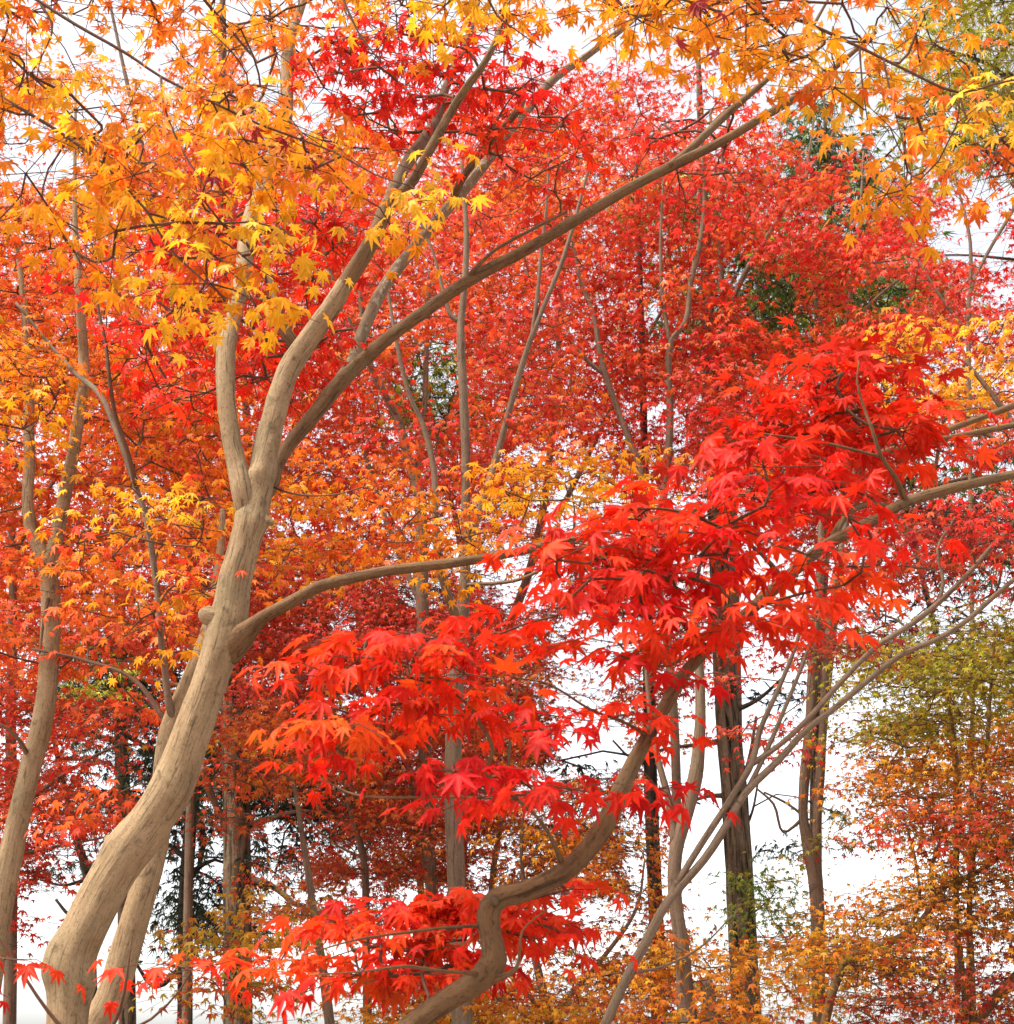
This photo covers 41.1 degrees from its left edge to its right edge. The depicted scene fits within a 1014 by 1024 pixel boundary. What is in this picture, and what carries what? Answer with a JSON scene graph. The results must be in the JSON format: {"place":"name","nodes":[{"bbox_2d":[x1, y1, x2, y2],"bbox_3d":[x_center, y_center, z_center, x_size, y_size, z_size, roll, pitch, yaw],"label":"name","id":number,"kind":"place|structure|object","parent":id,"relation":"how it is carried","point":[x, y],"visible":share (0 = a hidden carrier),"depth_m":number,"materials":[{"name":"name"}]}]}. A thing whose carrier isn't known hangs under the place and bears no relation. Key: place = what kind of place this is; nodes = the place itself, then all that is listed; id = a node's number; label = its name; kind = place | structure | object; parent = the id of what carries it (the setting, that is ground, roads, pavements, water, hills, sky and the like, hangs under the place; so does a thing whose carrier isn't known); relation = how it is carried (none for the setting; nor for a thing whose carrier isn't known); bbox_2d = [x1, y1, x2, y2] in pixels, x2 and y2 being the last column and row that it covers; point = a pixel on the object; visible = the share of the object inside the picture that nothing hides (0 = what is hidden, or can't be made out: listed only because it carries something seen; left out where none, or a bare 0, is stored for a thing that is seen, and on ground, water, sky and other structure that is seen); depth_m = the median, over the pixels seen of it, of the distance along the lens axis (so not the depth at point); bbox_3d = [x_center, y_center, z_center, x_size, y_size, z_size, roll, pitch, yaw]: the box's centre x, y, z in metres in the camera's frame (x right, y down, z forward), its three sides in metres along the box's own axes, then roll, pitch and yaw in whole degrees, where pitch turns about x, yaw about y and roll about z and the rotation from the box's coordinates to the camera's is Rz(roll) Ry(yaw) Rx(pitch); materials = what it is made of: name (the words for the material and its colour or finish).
{"place":"outdoors","nodes":[
{"label":"outdoors","id":0,"kind":"place"},
{"bbox_2d":[0,0,1013,1023],"label":"sky","id":1,"kind":"structure","parent":0,"point":[763,823],"materials":[{"name":"white"}]},
{"bbox_3d":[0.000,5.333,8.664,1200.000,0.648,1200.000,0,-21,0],"label":"ground","id":2,"kind":"structure","parent":0,"visible":0},
{"bbox_2d":[27,736,101,999],"bbox_3d":[-4.557,4.309,14.257,1.376,5.642,1.972,6,-22,-15],"label":"cedar tree","id":3,"kind":"object","parent":2,"relation":"on","point":[84,873],"visible":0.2,"depth_m":14.05,"materials":[{"name":"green plant"}]},
{"bbox_2d":[2,203,222,1023],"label":"cedar tree","id":4,"kind":"object","parent":2,"relation":"on","point":[128,1018],"visible":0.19,"depth_m":15.12,"materials":[{"name":"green plant"}]},
{"bbox_2d":[0,653,236,960],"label":"maple tree","id":5,"kind":"object","parent":2,"relation":"on","point":[51,779],"visible":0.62,"depth_m":7.89,"materials":[{"name":"red plant"}]},
{"bbox_2d":[0,232,262,1023],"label":"maple tree","id":6,"kind":"object","parent":2,"relation":"on","point":[9,984],"visible":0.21,"depth_m":10.08,"materials":[{"name":"red plant"}]},
{"bbox_2d":[0,938,267,1023],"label":"maple sapling","id":7,"kind":"object","parent":2,"relation":"on","point":[156,976],"visible":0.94,"depth_m":2.91,"materials":[{"name":"red plant"}]},
{"bbox_2d":[0,95,282,988],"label":"maple tree","id":8,"kind":"object","parent":2,"relation":"on","point":[28,393],"visible":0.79,"depth_m":7.27,"materials":[{"name":"orange plant"}]},
{"bbox_2d":[4,282,305,1023],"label":"maple tree","id":9,"kind":"object","parent":2,"relation":"on","point":[134,921],"visible":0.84,"depth_m":5.73,"materials":[{"name":"orange plant"}]},
{"bbox_2d":[87,171,274,1023],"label":"cedar tree","id":10,"kind":"object","parent":2,"relation":"on","point":[180,897],"visible":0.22,"depth_m":14.61,"materials":[{"name":"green plant"}]},
{"bbox_2d":[0,0,408,1023],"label":"maple tree","id":11,"kind":"object","parent":2,"relation":"on","point":[188,856],"visible":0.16,"depth_m":15.29,"materials":[{"name":"plant"}]},
{"bbox_2d":[0,164,426,688],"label":"maple tree","id":12,"kind":"object","parent":2,"relation":"on","point":[39,482],"visible":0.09,"depth_m":15.31,"materials":[{"name":"red plant"}]},
{"bbox_2d":[102,683,411,1023],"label":"maple tree","id":13,"kind":"object","parent":2,"relation":"on","point":[258,986],"visible":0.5,"depth_m":7.23,"materials":[{"name":"orange plant"}]},
{"bbox_2d":[17,0,498,1023],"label":"cedar tree","id":14,"kind":"object","parent":2,"relation":"on","point":[237,858],"visible":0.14,"depth_m":13.66,"materials":[{"name":"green plant"}]},
{"bbox_2d":[89,103,471,1017],"bbox_3d":[-1.924,0.548,10.330,3.015,9.920,3.640,5,-22,-12],"label":"maple tree","id":15,"kind":"object","parent":2,"relation":"on","point":[417,595],"visible":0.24,"depth_m":10.29,"materials":[{"name":"red plant"}]},
{"bbox_2d":[171,516,584,1023],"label":"maple tree","id":16,"kind":"object","parent":2,"relation":"on","point":[405,620],"visible":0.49,"depth_m":9.12,"materials":[{"name":"red plant"}]},
{"bbox_2d":[201,150,690,1023],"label":"maple tree","id":17,"kind":"object","parent":2,"relation":"on","point":[471,468],"visible":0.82,"depth_m":8.58,"materials":[{"name":"red plant"}]},
{"bbox_2d":[171,442,758,966],"bbox_3d":[-0.403,2.656,13.404,6.453,8.105,4.363,0,-21,0],"label":"maple tree","id":18,"kind":"object","parent":2,"relation":"on","point":[537,672],"visible":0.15,"depth_m":13.12,"materials":[{"name":"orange plant"}]},
{"bbox_2d":[0,0,1013,368],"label":"maple tree","id":19,"kind":"object","parent":2,"relation":"on","point":[118,186],"visible":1,"depth_m":3.56,"materials":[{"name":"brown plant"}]},
{"bbox_2d":[16,0,1013,1023],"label":"maple tree","id":20,"kind":"object","parent":2,"relation":"on","point":[136,837],"visible":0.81,"depth_m":6.04,"materials":[{"name":"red plant"}]},
{"bbox_2d":[272,57,765,851],"bbox_3d":[0.148,0.183,16.577,7.319,15.052,4.856,0,-21,0],"label":"maple tree","id":21,"kind":"object","parent":2,"relation":"on","point":[544,489],"visible":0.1,"depth_m":16.85,"materials":[{"name":"red plant"}]},
{"bbox_2d":[299,772,764,1023],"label":"maple tree","id":22,"kind":"object","parent":2,"relation":"on","point":[543,1009],"visible":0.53,"depth_m":8.11,"materials":[{"name":"orange plant"}]},
{"bbox_2d":[360,163,728,1017],"bbox_3d":[0.029,1.333,13.520,4.207,10.714,1.976,-11,-24,26],"label":"cedar tree","id":23,"kind":"object","parent":2,"relation":"on","point":[650,769],"visible":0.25,"depth_m":14.33,"materials":[{"name":"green plant"}]},
{"bbox_2d":[165,315,1013,1023],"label":"maple tree","id":24,"kind":"object","parent":2,"relation":"on","point":[499,923],"visible":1,"depth_m":2.71,"materials":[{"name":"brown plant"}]},
{"bbox_2d":[402,41,816,847],"bbox_3d":[0.992,0.064,11.565,4.199,11.638,4.158,0,-21,0],"label":"maple tree","id":25,"kind":"object","parent":2,"relation":"on","point":[664,355],"visible":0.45,"depth_m":12.61,"materials":[{"name":"red plant"}]},
{"bbox_2d":[480,20,892,1023],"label":"cedar tree","id":26,"kind":"object","parent":2,"relation":"on","point":[736,840],"visible":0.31,"depth_m":12.38,"materials":[{"name":"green plant"}]},
{"bbox_2d":[568,539,867,1023],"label":"maple tree","id":27,"kind":"object","parent":2,"relation":"on","point":[687,997],"visible":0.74,"depth_m":7.10,"materials":[{"name":"orange plant"}]},
{"bbox_2d":[607,79,910,742],"bbox_3d":[2.388,-0.021,11.697,3.171,12.007,3.594,0,-21,0],"label":"maple tree","id":28,"kind":"object","parent":2,"relation":"on","point":[787,200],"visible":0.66,"depth_m":12.08,"materials":[{"name":"red plant"}]},
{"bbox_2d":[575,74,961,924],"bbox_3d":[3.300,0.256,15.834,4.945,14.384,3.672,0,-21,0],"label":"cedar tree","id":29,"kind":"object","parent":2,"relation":"on","point":[823,160],"visible":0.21,"depth_m":17.14,"materials":[{"name":"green plant"}]},
{"bbox_2d":[600,480,1013,1023],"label":"maple tree","id":30,"kind":"object","parent":2,"relation":"on","point":[999,534],"visible":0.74,"depth_m":6.43,"materials":[{"name":"red plant"}]},
{"bbox_2d":[694,447,929,1023],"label":"maple tree","id":31,"kind":"object","parent":2,"relation":"on","point":[813,868],"visible":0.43,"depth_m":9.53,"materials":[{"name":"orange plant"}]},
{"bbox_2d":[661,137,1013,1021],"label":"maple tree","id":32,"kind":"object","parent":2,"relation":"on","point":[979,329],"visible":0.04,"depth_m":17.95,"materials":[{"name":"red plant"}]},
{"bbox_2d":[688,139,1013,723],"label":"maple tree","id":33,"kind":"object","parent":2,"relation":"on","point":[920,311],"visible":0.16,"depth_m":13.35,"materials":[{"name":"red plant"}]},
{"bbox_2d":[688,307,1013,517],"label":"maple tree","id":34,"kind":"object","parent":2,"relation":"on","point":[1006,446],"visible":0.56,"depth_m":7.79,"materials":[{"name":"orange plant"}]},
{"bbox_2d":[737,590,1013,1023],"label":"maple tree","id":35,"kind":"object","parent":2,"relation":"on","point":[999,844],"visible":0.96,"depth_m":7.75,"materials":[{"name":"brown plant"}]},
{"bbox_2d":[777,0,1013,690],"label":"cedar tree","id":36,"kind":"object","parent":2,"relation":"on","point":[996,66],"visible":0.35,"depth_m":12.22,"materials":[{"name":"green plant"}]},
{"bbox_2d":[828,134,1013,1022],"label":"maple tree","id":37,"kind":"object","parent":2,"relation":"on","point":[970,342],"visible":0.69,"depth_m":10.77,"materials":[{"name":"red plant"}]}
]}

